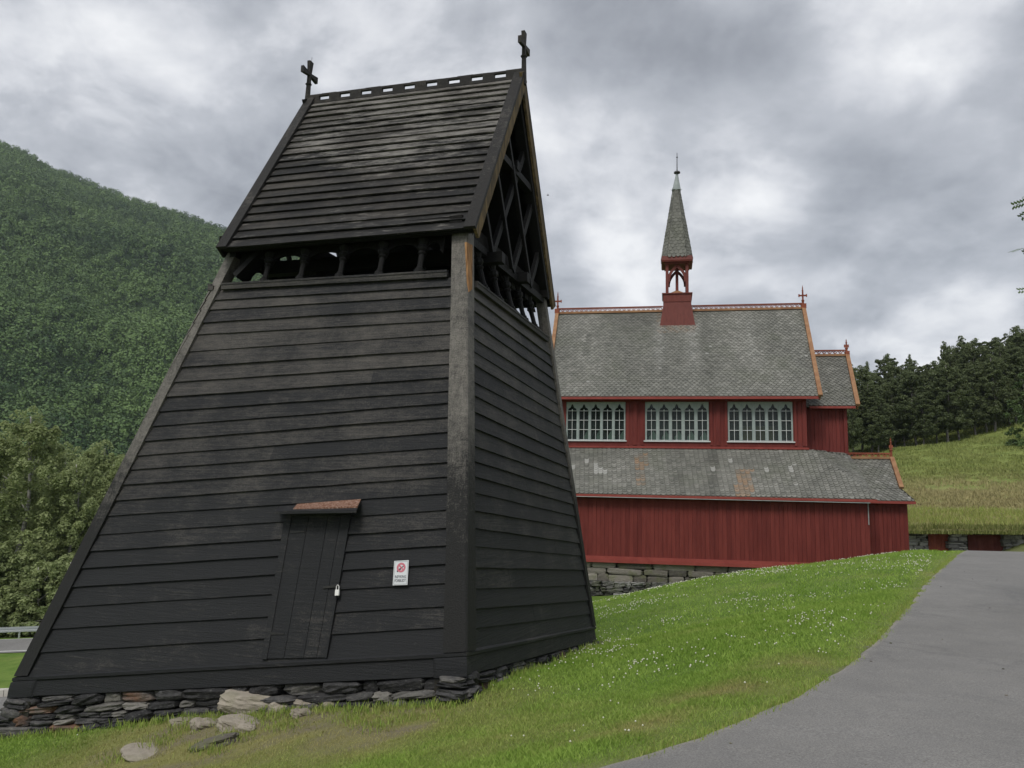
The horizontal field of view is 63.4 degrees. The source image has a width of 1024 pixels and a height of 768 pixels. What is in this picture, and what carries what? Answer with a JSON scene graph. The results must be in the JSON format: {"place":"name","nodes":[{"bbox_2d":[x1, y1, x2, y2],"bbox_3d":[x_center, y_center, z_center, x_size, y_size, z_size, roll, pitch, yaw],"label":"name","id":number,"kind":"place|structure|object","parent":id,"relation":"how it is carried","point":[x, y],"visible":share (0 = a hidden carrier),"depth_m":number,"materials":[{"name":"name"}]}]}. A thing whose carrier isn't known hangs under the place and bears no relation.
{"place":"outdoors","nodes":[
{"label":"outdoors","id":0,"kind":"place"},
{"bbox_2d":[0,697,6,712],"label":"parking area","id":1,"kind":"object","parent":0,"point":[2,700],"depth_m":32.16,"materials":[{"name":"concrete"}]},
{"bbox_2d":[0,638,31,652],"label":"valley road","id":2,"kind":"structure","parent":0,"point":[11,646],"depth_m":44.83,"materials":[{"name":"grey asphalt"}]},
{"bbox_2d":[0,157,257,449],"bbox_3d":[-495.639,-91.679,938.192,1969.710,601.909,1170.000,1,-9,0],"label":"mountain","id":3,"kind":"structure","parent":0,"point":[128,257],"depth_m":640.83,"materials":[{"name":"green plant"}]},
{"bbox_2d":[0,139,299,467],"bbox_3d":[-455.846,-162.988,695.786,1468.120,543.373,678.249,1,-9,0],"label":"mountain forest","id":4,"kind":"object","parent":3,"relation":"on","point":[145,326],"visible":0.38,"depth_m":616.76,"materials":[{"name":"green plant"}]},
{"bbox_2d":[0,413,1023,767],"bbox_3d":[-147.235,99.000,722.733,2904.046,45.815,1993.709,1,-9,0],"label":"ground","id":5,"kind":"structure","parent":0,"point":[10,663],"depth_m":9.87,"materials":[{"name":"green plant"}]},
{"bbox_2d":[0,688,8,696],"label":"concrete kerb","id":6,"kind":"structure","parent":5,"relation":"on","point":[3,692],"depth_m":33.03,"materials":[{"name":"grey concrete"}]},
{"bbox_2d":[0,472,26,549],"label":"birch tree","id":7,"kind":"object","parent":5,"relation":"on","point":[5,525],"visible":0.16,"depth_m":59.70,"materials":[{"name":"green plant"}]},
{"bbox_2d":[0,566,28,637],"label":"bush","id":8,"kind":"object","parent":5,"relation":"on","point":[2,569],"visible":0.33,"depth_m":52.04,"materials":[{"name":"green plant"}]},
{"bbox_2d":[0,626,38,637],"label":"guardrail","id":9,"kind":"object","parent":5,"relation":"on","point":[19,630],"visible":0.2,"depth_m":48.58,"materials":[{"name":"silver metal"}]},
{"bbox_2d":[0,554,40,637],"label":"bush","id":10,"kind":"object","parent":5,"relation":"on","point":[21,585],"visible":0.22,"depth_m":52.16,"materials":[{"name":"green plant"}]},
{"bbox_2d":[0,572,44,636],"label":"bush","id":11,"kind":"object","parent":5,"relation":"on","point":[14,582],"visible":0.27,"depth_m":52.55,"materials":[{"name":"green plant"}]},
{"bbox_2d":[0,542,45,637],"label":"bush","id":12,"kind":"object","parent":5,"relation":"on","point":[7,554],"visible":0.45,"depth_m":52.70,"materials":[{"name":"green plant"}]},
{"bbox_2d":[0,428,49,544],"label":"birch tree","id":13,"kind":"object","parent":5,"relation":"on","point":[14,460],"visible":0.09,"depth_m":65.29,"materials":[{"name":"green plant"}]},
{"bbox_2d":[0,560,58,636],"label":"bush","id":14,"kind":"object","parent":5,"relation":"on","point":[37,574],"visible":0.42,"depth_m":52.28,"materials":[{"name":"green plant"}]},
{"bbox_2d":[6,574,52,635],"bbox_3d":[-30.089,14.776,53.714,5.841,5.142,5.106,0,-9,9],"label":"bush","id":15,"kind":"object","parent":5,"relation":"on","point":[26,617],"visible":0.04,"depth_m":52.19,"materials":[{"name":"green plant"}]},
{"bbox_2d":[8,543,54,610],"bbox_3d":[-31.965,14.259,54.846,8.343,7.345,7.293,-6,-12,41],"label":"bush","id":16,"kind":"object","parent":5,"relation":"on","point":[31,554],"visible":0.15,"depth_m":54.61,"materials":[{"name":"green plant"}]},
{"bbox_2d":[0,554,73,637],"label":"bush","id":17,"kind":"object","parent":5,"relation":"on","point":[60,567],"visible":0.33,"depth_m":51.90,"materials":[{"name":"green plant"}]},
{"bbox_2d":[0,440,86,559],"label":"birch tree","id":18,"kind":"object","parent":5,"relation":"on","point":[61,464],"visible":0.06,"depth_m":63.53,"materials":[{"name":"green plant"}]},
{"bbox_2d":[0,405,98,576],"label":"birch tree","id":19,"kind":"object","parent":5,"relation":"on","point":[33,432],"visible":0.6,"depth_m":58.05,"materials":[{"name":"green plant"}]},
{"bbox_2d":[14,456,105,593],"bbox_3d":[-31.015,11.889,58.594,7.945,13.658,7.385,8,-11,-38],"label":"birch tree","id":20,"kind":"object","parent":5,"relation":"on","point":[74,485],"visible":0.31,"depth_m":58.20,"materials":[{"name":"green plant"}]},
{"bbox_2d":[35,442,92,528],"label":"birch tree","id":21,"kind":"object","parent":5,"relation":"on","point":[73,458],"visible":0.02,"depth_m":76.17,"materials":[{"name":"green plant"}]},
{"bbox_2d":[54,439,124,544],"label":"birch tree","id":22,"kind":"object","parent":5,"relation":"on","point":[101,462],"visible":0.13,"depth_m":67.48,"materials":[{"name":"green plant"}]},
{"bbox_2d":[56,455,124,554],"bbox_3d":[-29.145,12.315,60.765,8.589,14.250,7.612,8,-11,-38],"label":"birch tree","id":23,"kind":"object","parent":5,"relation":"on","point":[111,476],"visible":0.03,"depth_m":59.79,"materials":[{"name":"green plant"}]},
{"bbox_2d":[120,742,157,761],"bbox_3d":[-4.313,4.330,9.737,0.523,0.098,0.738,6,-10,-29],"label":"boulder","id":24,"kind":"object","parent":5,"relation":"on","point":[130,752],"visible":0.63,"depth_m":9.60,"materials":[{"name":"grey stone"}]},
{"bbox_2d":[169,717,191,725],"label":"boulder","id":25,"kind":"object","parent":5,"relation":"on","point":[177,720],"visible":0.57,"depth_m":10.62,"materials":[{"name":"grey stone"}]},
{"bbox_2d":[189,717,217,730],"bbox_3d":[-3.824,4.283,10.343,0.397,0.218,0.334,5,-10,-23],"label":"boulder","id":26,"kind":"object","parent":5,"relation":"on","point":[200,721],"visible":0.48,"depth_m":10.22,"materials":[{"name":"grey stone"}]},
{"bbox_2d":[188,732,238,752],"bbox_3d":[-3.405,4.114,9.460,0.571,0.256,0.236,4,-9,-19],"label":"boulder","id":27,"kind":"object","parent":5,"relation":"on","point":[218,739],"visible":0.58,"depth_m":9.41,"materials":[{"name":"stone"}]},
{"bbox_2d":[216,714,259,731],"bbox_3d":[-3.329,4.168,10.140,0.556,0.198,0.405,0,-9,9],"label":"boulder","id":28,"kind":"object","parent":5,"relation":"on","point":[225,721],"visible":0.48,"depth_m":10.02,"materials":[{"name":"grey stone"}]},
{"bbox_2d":[238,722,255,732],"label":"boulder","id":29,"kind":"object","parent":5,"relation":"on","point":[248,726],"visible":0.71,"depth_m":9.81,"materials":[{"name":"beige stone"}]},
{"bbox_2d":[268,702,286,712],"bbox_3d":[-2.949,4.128,10.506,0.306,0.199,0.252,4,-9,-18],"label":"boulder","id":30,"kind":"object","parent":5,"relation":"on","point":[275,706],"visible":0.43,"depth_m":10.44,"materials":[{"name":"grey stone"}]},
{"bbox_2d":[94,701,474,767],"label":"worn turf","id":31,"kind":"structure","parent":5,"relation":"on","point":[442,715],"depth_m":9.66,"materials":[{"name":"green plant"}]},
{"bbox_2d":[289,708,311,718],"bbox_3d":[-2.599,4.047,10.165,0.255,0.137,0.211,7,-10,-33],"label":"boulder","id":32,"kind":"object","parent":5,"relation":"on","point":[295,711],"visible":0.67,"depth_m":10.10,"materials":[{"name":"grey stone"}]},
{"bbox_2d":[0,641,601,739],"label":"stone foundation","id":33,"kind":"object","parent":5,"relation":"on","point":[31,714],"visible":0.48,"depth_m":10.97,"materials":[{"name":"grey stone"}]},
{"bbox_2d":[217,688,269,713],"bbox_3d":[-3.383,4.127,10.749,0.858,0.285,0.522,3,-9,-8],"label":"boulder","id":34,"kind":"object","parent":33,"relation":"on","point":[231,701],"visible":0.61,"depth_m":10.52,"materials":[{"name":"grey stone"}]},
{"bbox_2d":[7,30,595,697],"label":"bell tower","id":35,"kind":"structure","parent":33,"relation":"on","point":[365,408],"depth_m":12.12,"materials":[{"name":"black wood"}]},
{"bbox_2d":[267,516,347,658],"bbox_3d":[-2.663,2.652,10.936,0.939,1.889,0.441,-2,-9,19],"label":"door","id":36,"kind":"structure","parent":35,"relation":"in","point":[301,624],"depth_m":10.92,"materials":[{"name":"black wood"}]},
{"bbox_2d":[335,585,339,595],"bbox_3d":[-2.260,2.673,10.727,0.063,0.141,0.047,-1,-9,18],"label":"padlock","id":37,"kind":"object","parent":35,"relation":"hanging from","point":[337,592],"visible":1,"depth_m":10.71,"materials":[{"name":"silver metal"}]},
{"bbox_2d":[393,560,408,584],"bbox_3d":[-1.419,2.409,10.570,0.230,0.319,0.073,-1,-9,18],"label":"no smoking sign","id":38,"kind":"object","parent":35,"relation":"attached to","point":[400,574],"visible":1,"depth_m":10.57,"materials":[{"name":"grey metal"}]},
{"bbox_2d":[0,637,608,741],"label":"long grass","id":39,"kind":"structure","parent":5,"relation":"on","point":[432,703],"depth_m":10.72,"materials":[{"name":"green plant"}]},
{"bbox_2d":[293,699,318,706],"bbox_3d":[-2.561,4.097,10.555,0.512,0.183,0.385,1,-9,0],"label":"boulder","id":40,"kind":"object","parent":5,"relation":"on","point":[297,702],"visible":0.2,"depth_m":10.43,"materials":[{"name":"grey stone"}]},
{"bbox_2d":[322,701,334,708],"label":"boulder","id":41,"kind":"object","parent":5,"relation":"on","point":[324,703],"visible":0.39,"depth_m":10.28,"materials":[{"name":"grey stone"}]},
{"bbox_2d":[77,549,945,742],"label":"clover flowers","id":42,"kind":"object","parent":5,"relation":"on","point":[634,661],"visible":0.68,"depth_m":17.24,"materials":[{"name":"beige plant"}]},
{"bbox_2d":[589,580,671,595],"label":"rubble terrace wall","id":43,"kind":"structure","parent":5,"relation":"on","point":[608,588],"depth_m":32.67,"materials":[{"name":"grey stone"}]},
{"bbox_2d":[552,157,915,588],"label":"church","id":44,"kind":"structure","parent":5,"relation":"on","point":[706,442],"depth_m":34.62,"materials":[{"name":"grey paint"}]},
{"bbox_2d":[566,402,626,441],"bbox_3d":[3.614,1.625,35.794,2.670,1.712,0.204,0,-9,11],"label":"window","id":45,"kind":"structure","parent":44,"relation":"in","point":[578,405],"depth_m":35.80,"materials":[{"name":"grey paint"}]},
{"bbox_2d":[644,402,710,441],"bbox_3d":[6.994,1.608,35.157,2.770,1.712,0.204,0,-9,11],"label":"window","id":46,"kind":"structure","parent":44,"relation":"in","point":[657,405],"depth_m":35.16,"materials":[{"name":"grey paint"}]},
{"bbox_2d":[727,402,794,442],"bbox_3d":[10.345,1.591,34.525,2.730,1.712,0.204,0,-9,11],"label":"window","id":47,"kind":"structure","parent":44,"relation":"in","point":[739,405],"depth_m":34.53,"materials":[{"name":"grey paint"}]},
{"bbox_2d":[615,556,956,760],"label":"edge grass","id":48,"kind":"structure","parent":5,"relation":"on","point":[813,683],"depth_m":6.96,"materials":[{"name":"green plant"}]},
{"bbox_2d":[847,409,862,450],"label":"hill birch tree","id":49,"kind":"object","parent":5,"relation":"on","point":[853,432],"visible":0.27,"depth_m":97.56,"materials":[{"name":"green plant"}]},
{"bbox_2d":[847,393,868,455],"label":"hill birch tree","id":50,"kind":"object","parent":5,"relation":"on","point":[860,411],"visible":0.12,"depth_m":100.27,"materials":[{"name":"green plant"}]},
{"bbox_2d":[863,361,872,374],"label":"hill birch tree","id":51,"kind":"object","parent":5,"relation":"on","point":[867,365],"visible":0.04,"depth_m":118.69,"materials":[{"name":"green plant"}]},
{"bbox_2d":[853,365,884,449],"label":"hill birch tree","id":52,"kind":"object","parent":5,"relation":"on","point":[862,375],"visible":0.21,"depth_m":106.06,"materials":[{"name":"green plant"}]},
{"bbox_2d":[864,371,881,446],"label":"hill birch tree","id":53,"kind":"object","parent":5,"relation":"on","point":[879,383],"visible":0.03,"depth_m":108.22,"materials":[{"name":"green plant"}]},
{"bbox_2d":[852,380,897,452],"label":"hill birch tree","id":54,"kind":"object","parent":5,"relation":"on","point":[873,389],"visible":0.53,"depth_m":99.86,"materials":[{"name":"green plant"}]},
{"bbox_2d":[856,394,897,452],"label":"hill birch tree","id":55,"kind":"object","parent":5,"relation":"on","point":[878,436],"visible":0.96,"depth_m":98.10,"materials":[{"name":"green plant"}]},
{"bbox_2d":[872,382,894,446],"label":"hill birch tree","id":56,"kind":"object","parent":5,"relation":"on","point":[886,397],"visible":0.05,"depth_m":104.58,"materials":[{"name":"green plant"}]},
{"bbox_2d":[871,353,898,379],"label":"hill birch tree","id":57,"kind":"object","parent":5,"relation":"on","point":[884,360],"visible":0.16,"depth_m":117.75,"materials":[{"name":"green plant"}]},
{"bbox_2d":[875,377,910,446],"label":"hill birch tree","id":58,"kind":"object","parent":5,"relation":"on","point":[892,383],"visible":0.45,"depth_m":101.31,"materials":[{"name":"green plant"}]},
{"bbox_2d":[877,362,909,441],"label":"hill birch tree","id":59,"kind":"object","parent":5,"relation":"on","point":[891,371],"visible":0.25,"depth_m":106.73,"materials":[{"name":"green plant"}]},
{"bbox_2d":[895,364,904,377],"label":"hill birch tree","id":60,"kind":"object","parent":5,"relation":"on","point":[902,366],"visible":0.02,"depth_m":118.62,"materials":[{"name":"green plant"}]},
{"bbox_2d":[890,390,918,445],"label":"hill birch tree","id":61,"kind":"object","parent":5,"relation":"on","point":[903,438],"visible":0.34,"depth_m":100.22,"materials":[{"name":"green plant"}]},
{"bbox_2d":[896,372,919,441],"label":"hill birch tree","id":62,"kind":"object","parent":5,"relation":"on","point":[902,373],"visible":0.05,"depth_m":106.47,"materials":[{"name":"green plant"}]},
{"bbox_2d":[903,354,918,371],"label":"hill birch tree","id":63,"kind":"object","parent":5,"relation":"on","point":[908,361],"visible":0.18,"depth_m":116.84,"materials":[{"name":"green plant"}]},
{"bbox_2d":[902,360,930,435],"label":"hill birch tree","id":64,"kind":"object","parent":5,"relation":"on","point":[913,367],"visible":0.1,"depth_m":109.42,"materials":[{"name":"green plant"}]},
{"bbox_2d":[891,371,943,445],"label":"hill birch tree","id":65,"kind":"object","parent":5,"relation":"on","point":[906,383],"visible":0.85,"depth_m":98.69,"materials":[{"name":"green plant"}]},
{"bbox_2d":[905,389,943,444],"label":"hill birch tree","id":66,"kind":"object","parent":5,"relation":"on","point":[930,428],"visible":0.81,"depth_m":97.51,"materials":[{"name":"green plant"}]},
{"bbox_2d":[917,370,947,404],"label":"hill birch tree","id":67,"kind":"object","parent":5,"relation":"on","point":[928,378],"visible":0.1,"depth_m":108.16,"materials":[{"name":"green plant"}]},
{"bbox_2d":[848,417,1023,509],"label":"meadow grass","id":68,"kind":"structure","parent":5,"relation":"on","point":[994,487],"depth_m":73.02,"materials":[{"name":"green plant"}]},
{"bbox_2d":[922,383,954,443],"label":"hill birch tree","id":69,"kind":"object","parent":5,"relation":"on","point":[942,426],"visible":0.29,"depth_m":98.48,"materials":[{"name":"green plant"}]},
{"bbox_2d":[924,360,955,389],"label":"hill birch tree","id":70,"kind":"object","parent":5,"relation":"on","point":[932,364],"visible":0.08,"depth_m":116.28,"materials":[{"name":"green plant"}]},
{"bbox_2d":[937,341,954,361],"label":"hill birch tree","id":71,"kind":"object","parent":5,"relation":"on","point":[944,347],"visible":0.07,"depth_m":117.57,"materials":[{"name":"green plant"}]},
{"bbox_2d":[920,361,975,442],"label":"hill birch tree","id":72,"kind":"object","parent":5,"relation":"on","point":[946,378],"visible":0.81,"depth_m":97.88,"materials":[{"name":"green plant"}]},
{"bbox_2d":[935,349,964,396],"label":"hill birch tree","id":73,"kind":"object","parent":5,"relation":"on","point":[948,357],"visible":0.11,"depth_m":109.03,"materials":[{"name":"green plant"}]},
{"bbox_2d":[939,371,980,439],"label":"hill birch tree","id":74,"kind":"object","parent":5,"relation":"on","point":[967,425],"visible":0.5,"depth_m":98.30,"materials":[{"name":"green plant"}]},
{"bbox_2d":[951,335,973,358],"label":"hill birch tree","id":75,"kind":"object","parent":5,"relation":"on","point":[959,344],"visible":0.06,"depth_m":119.27,"materials":[{"name":"green plant"}]},
{"bbox_2d":[949,354,981,402],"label":"hill birch tree","id":76,"kind":"object","parent":5,"relation":"on","point":[963,361],"visible":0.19,"depth_m":106.66,"materials":[{"name":"green plant"}]},
{"bbox_2d":[909,507,1023,550],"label":"turf roofed stable","id":77,"kind":"structure","parent":5,"relation":"on","point":[952,542],"depth_m":41.05,"materials":[{"name":"plant"}]},
{"bbox_2d":[928,534,948,550],"bbox_3d":[21.240,8.310,41.046,1.170,1.927,0.046,1,-9,0],"label":"door","id":78,"kind":"structure","parent":77,"relation":"in","point":[935,541],"depth_m":41.10,"materials":[{"name":"red wood"}]},
{"bbox_2d":[907,504,1023,525],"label":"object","id":79,"kind":"structure","parent":77,"relation":"on","point":[980,515],"depth_m":42.82,"materials":[{"name":"green plant"}]},
{"bbox_2d":[908,522,1023,534],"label":"turf edge weeds","id":80,"kind":"object","parent":77,"relation":"on","point":[930,527],"visible":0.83,"depth_m":40.37,"materials":[{"name":"green plant"}]},
{"bbox_2d":[967,535,1003,550],"bbox_3d":[23.580,8.412,41.039,1.904,1.833,0.049,1,-9,0],"label":"door","id":81,"kind":"structure","parent":77,"relation":"in","point":[975,542],"depth_m":41.10,"materials":[{"name":"red wood"}]},
{"bbox_2d":[952,343,984,426],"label":"hill birch tree","id":82,"kind":"object","parent":5,"relation":"on","point":[970,352],"visible":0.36,"depth_m":106.83,"materials":[{"name":"green plant"}]},
{"bbox_2d":[954,364,992,434],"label":"hill birch tree","id":83,"kind":"object","parent":5,"relation":"on","point":[970,371],"visible":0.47,"depth_m":99.53,"materials":[{"name":"green plant"}]},
{"bbox_2d":[957,338,989,360],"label":"hill birch tree","id":84,"kind":"object","parent":5,"relation":"on","point":[974,343],"visible":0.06,"depth_m":114.60,"materials":[{"name":"green plant"}]},
{"bbox_2d":[965,346,1007,424],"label":"hill birch tree","id":85,"kind":"object","parent":5,"relation":"on","point":[984,351],"visible":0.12,"depth_m":105.48,"materials":[{"name":"green plant"}]},
{"bbox_2d":[969,364,1004,432],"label":"hill birch tree","id":86,"kind":"object","parent":5,"relation":"on","point":[984,398],"visible":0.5,"depth_m":99.04,"materials":[{"name":"green plant"}]},
{"bbox_2d":[984,337,1000,352],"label":"hill birch tree","id":87,"kind":"object","parent":5,"relation":"on","point":[992,344],"visible":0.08,"depth_m":117.55,"materials":[{"name":"green plant"}]},
{"bbox_2d":[972,354,1019,430],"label":"hill birch tree","id":88,"kind":"object","parent":5,"relation":"on","point":[991,371],"visible":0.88,"depth_m":98.67,"materials":[{"name":"green plant"}]},
{"bbox_2d":[996,338,1003,347],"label":"hill birch tree","id":89,"kind":"object","parent":5,"relation":"on","point":[999,340],"visible":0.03,"depth_m":115.17,"materials":[{"name":"green plant"}]},
{"bbox_2d":[995,342,1007,421],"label":"hill birch tree","id":90,"kind":"object","parent":5,"relation":"on","point":[1000,350],"visible":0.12,"depth_m":107.50,"materials":[{"name":"green plant"}]},
{"bbox_2d":[992,358,1023,424],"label":"hill birch tree","id":91,"kind":"object","parent":5,"relation":"on","point":[1016,376],"visible":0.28,"depth_m":100.73,"materials":[{"name":"green plant"}]},
{"bbox_2d":[993,343,1023,423],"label":"hill birch tree","id":92,"kind":"object","parent":5,"relation":"on","point":[1010,355],"visible":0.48,"depth_m":101.02,"materials":[{"name":"green plant"}]},
{"bbox_2d":[1000,325,1022,343],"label":"hill birch tree","id":93,"kind":"object","parent":5,"relation":"on","point":[1014,328],"visible":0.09,"depth_m":116.28,"materials":[{"name":"green plant"}]},
{"bbox_2d":[1003,342,1019,417],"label":"hill birch tree","id":94,"kind":"object","parent":5,"relation":"on","point":[1009,343],"visible":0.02,"depth_m":108.65,"materials":[{"name":"green plant"}]},
{"bbox_2d":[1003,373,1023,445],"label":"leafy bush","id":95,"kind":"object","parent":5,"relation":"on","point":[1020,421],"visible":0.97,"depth_m":87.15,"materials":[{"name":"green plant"}]},
{"bbox_2d":[1005,332,1023,366],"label":"hill birch tree","id":96,"kind":"object","parent":5,"relation":"on","point":[1017,338],"visible":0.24,"depth_m":108.49,"materials":[{"name":"green plant"}]},
{"bbox_2d":[1007,197,1023,445],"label":"rowan tree","id":97,"kind":"object","parent":5,"relation":"on","point":[1022,219],"visible":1,"depth_m":10.63,"materials":[{"name":"green plant"}]},
{"bbox_2d":[1015,351,1023,404],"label":"hill birch tree","id":98,"kind":"object","parent":5,"relation":"on","point":[1022,353],"visible":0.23,"depth_m":102.42,"materials":[{"name":"green plant"}]},
{"bbox_2d":[0,0,1023,384],"label":"sky","id":99,"kind":"structure","parent":0,"point":[867,156],"materials":[{"name":"grey"}]},
{"bbox_2d":[601,550,1023,767],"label":"asphalt path","id":100,"kind":"structure","parent":0,"point":[915,674],"depth_m":6.83,"materials":[{"name":"grey asphalt"}]},
{"bbox_2d":[619,581,1007,764],"bbox_3d":[7.580,3.344,11.618,4.652,0.390,20.746,-4,-10,33],"label":"path grit","id":101,"kind":"object","parent":100,"relation":"on","point":[857,679],"visible":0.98,"depth_m":7.16,"materials":[{"name":"gravel"}]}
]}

